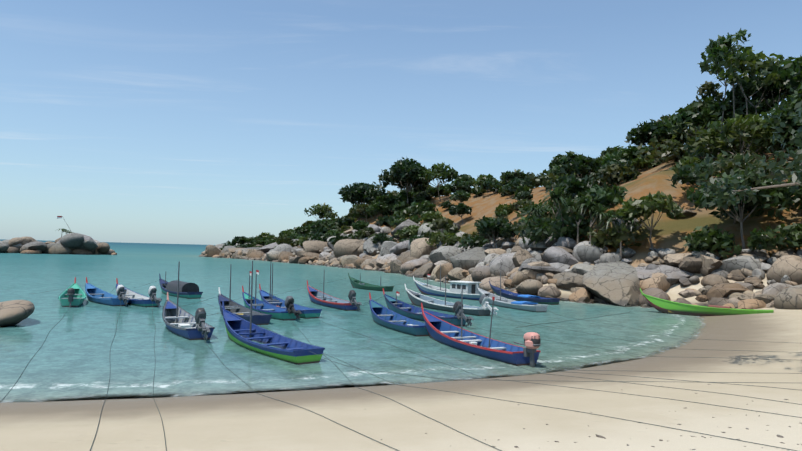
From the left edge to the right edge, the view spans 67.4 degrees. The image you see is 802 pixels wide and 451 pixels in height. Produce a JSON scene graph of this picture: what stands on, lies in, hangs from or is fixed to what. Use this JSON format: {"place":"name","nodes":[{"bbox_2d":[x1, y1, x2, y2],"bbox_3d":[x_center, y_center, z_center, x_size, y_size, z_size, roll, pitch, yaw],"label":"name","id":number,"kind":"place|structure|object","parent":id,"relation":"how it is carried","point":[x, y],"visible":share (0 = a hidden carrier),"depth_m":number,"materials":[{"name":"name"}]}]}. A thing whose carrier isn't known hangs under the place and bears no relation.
{"place":"outdoors","nodes":[
{"label":"outdoors","id":0,"kind":"place"},
{"bbox_2d":[0,239,705,402],"bbox_3d":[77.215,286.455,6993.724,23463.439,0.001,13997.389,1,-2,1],"label":"sea water","id":1,"kind":"structure","parent":0,"point":[74,356],"depth_m":23.94,"materials":[{"name":"teal liquid"}]},
{"bbox_2d":[0,300,34,326],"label":"foreground rock","id":2,"kind":"object","parent":1,"relation":"in","point":[13,312],"visible":0.94,"depth_m":23.93,"materials":[{"name":"grey stone"}]},
{"bbox_2d":[58,277,85,307],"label":"boat","id":3,"kind":"object","parent":1,"relation":"on","point":[74,294],"visible":0.81,"depth_m":32.08,"materials":[{"name":"paint"}]},
{"bbox_2d":[85,277,129,305],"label":"boat","id":4,"kind":"object","parent":1,"relation":"on","point":[94,294],"visible":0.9,"depth_m":33.50,"materials":[{"name":"paint"}]},
{"bbox_2d":[116,278,161,306],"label":"boat","id":5,"kind":"object","parent":1,"relation":"on","point":[136,299],"visible":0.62,"depth_m":32.52,"materials":[{"name":"paint"}]},
{"bbox_2d":[159,273,202,298],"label":"boat","id":6,"kind":"object","parent":1,"relation":"on","point":[188,290],"visible":0.79,"depth_m":38.87,"materials":[{"name":"paint"}]},
{"bbox_2d":[162,261,214,339],"bbox_3d":[-8.577,2.953,23.942,1.401,2.950,7.121,3,-3,-32],"label":"boat","id":7,"kind":"object","parent":1,"relation":"on","point":[196,327],"visible":0.94,"depth_m":23.63,"materials":[{"name":"paint"}]},
{"bbox_2d":[218,266,271,324],"bbox_3d":[-7.715,3.264,28.618,1.351,2.750,5.724,3,-3,-35],"label":"boat","id":8,"kind":"object","parent":1,"relation":"on","point":[241,311],"visible":0.58,"depth_m":29.17,"materials":[{"name":"paint"}]},
{"bbox_2d":[242,270,301,320],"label":"boat","id":9,"kind":"object","parent":1,"relation":"on","point":[275,312],"visible":0.71,"depth_m":29.69,"materials":[{"name":"paint"}]},
{"bbox_2d":[222,261,324,364],"bbox_3d":[-4.816,2.819,20.639,1.451,3.150,7.024,3,-3,-37],"label":"boat","id":10,"kind":"object","parent":1,"relation":"on","point":[242,332],"visible":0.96,"depth_m":20.24,"materials":[{"name":"paint"}]},
{"bbox_2d":[259,263,321,318],"bbox_3d":[-6.205,3.386,31.911,1.401,2.850,6.724,3,-3,-35],"label":"boat","id":11,"kind":"object","parent":1,"relation":"on","point":[306,312],"visible":0.52,"depth_m":32.85,"materials":[{"name":"paint"}]},
{"bbox_2d":[307,269,360,310],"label":"boat","id":12,"kind":"object","parent":1,"relation":"on","point":[316,296],"visible":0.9,"depth_m":35.44,"materials":[{"name":"paint"}]},
{"bbox_2d":[348,273,393,291],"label":"boat","id":13,"kind":"object","parent":1,"relation":"on","point":[357,284],"visible":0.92,"depth_m":50.90,"materials":[{"name":"paint"}]},
{"bbox_2d":[369,293,429,335],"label":"boat","id":14,"kind":"object","parent":1,"relation":"on","point":[383,316],"visible":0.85,"depth_m":26.92,"materials":[{"name":"paint"}]},
{"bbox_2d":[3,278,801,450],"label":"mooring ropes","id":15,"kind":"object","parent":1,"relation":"on","point":[523,380],"visible":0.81,"depth_m":14.42,"materials":[{"name":"grey fabric"}]},
{"bbox_2d":[383,288,473,325],"bbox_3d":[1.073,4.174,30.208,1.401,1.520,8.121,3,-3,-31],"label":"boat","id":16,"kind":"object","parent":1,"relation":"on","point":[396,305],"visible":0.75,"depth_m":30.11,"materials":[{"name":"paint"}]},
{"bbox_2d":[405,275,497,315],"bbox_3d":[2.649,4.048,35.162,1.451,2.251,8.721,3,-3,-34],"label":"boat","id":17,"kind":"object","parent":1,"relation":"on","point":[416,299],"visible":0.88,"depth_m":34.70,"materials":[{"name":"paint"}]},
{"bbox_2d":[413,264,495,300],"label":"boat","id":18,"kind":"object","parent":1,"relation":"on","point":[455,290],"visible":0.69,"depth_m":44.04,"materials":[{"name":"paint"}]},
{"bbox_2d":[421,285,540,373],"bbox_3d":[2.475,3.490,21.421,1.451,2.648,7.712,3,-3,-25],"label":"boat","id":19,"kind":"object","parent":1,"relation":"on","point":[447,333],"visible":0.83,"depth_m":20.50,"materials":[{"name":"paint"}]},
{"bbox_2d":[477,271,547,311],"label":"boat","id":20,"kind":"object","parent":1,"relation":"on","point":[499,301],"visible":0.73,"depth_m":37.02,"materials":[{"name":"paint"}]},
{"bbox_2d":[489,280,559,304],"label":"boat","id":21,"kind":"object","parent":1,"relation":"on","point":[521,297],"visible":0.69,"depth_m":42.36,"materials":[{"name":"paint"}]},
{"bbox_2d":[0,144,801,450],"bbox_3d":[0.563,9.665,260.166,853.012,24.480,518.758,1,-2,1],"label":"sandy ground","id":22,"kind":"structure","parent":0,"point":[248,420],"depth_m":11.03,"materials":[{"name":"beige sand"}]},
{"bbox_2d":[0,233,116,254],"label":"island rocks","id":23,"kind":"object","parent":22,"relation":"on","point":[75,243],"visible":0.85,"depth_m":154.09,"materials":[{"name":"grey stone"}]},
{"bbox_2d":[57,28,801,260],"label":"headland trees","id":24,"kind":"object","parent":22,"relation":"on","point":[780,128],"depth_m":54.78,"materials":[{"name":"green plant"}]},
{"bbox_2d":[199,210,801,309],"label":"headland rocks","id":25,"kind":"object","parent":22,"relation":"on","point":[606,277],"visible":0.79,"depth_m":46.98,"materials":[{"name":"grey stone"}]},
{"bbox_2d":[381,384,801,449],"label":"beach litter","id":26,"kind":"object","parent":22,"relation":"on","point":[600,436],"visible":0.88,"depth_m":7.99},
{"bbox_2d":[640,288,773,316],"bbox_3d":[17.860,4.688,35.593,7.124,1.570,1.360,0,-10,33],"label":"boat","id":27,"kind":"object","parent":22,"relation":"on","point":[664,306],"visible":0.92,"depth_m":35.35,"materials":[{"name":"paint"}]},
{"bbox_2d":[0,0,801,244],"label":"sky","id":28,"kind":"structure","parent":0,"point":[200,122],"materials":[{"name":"blue"}]}
]}

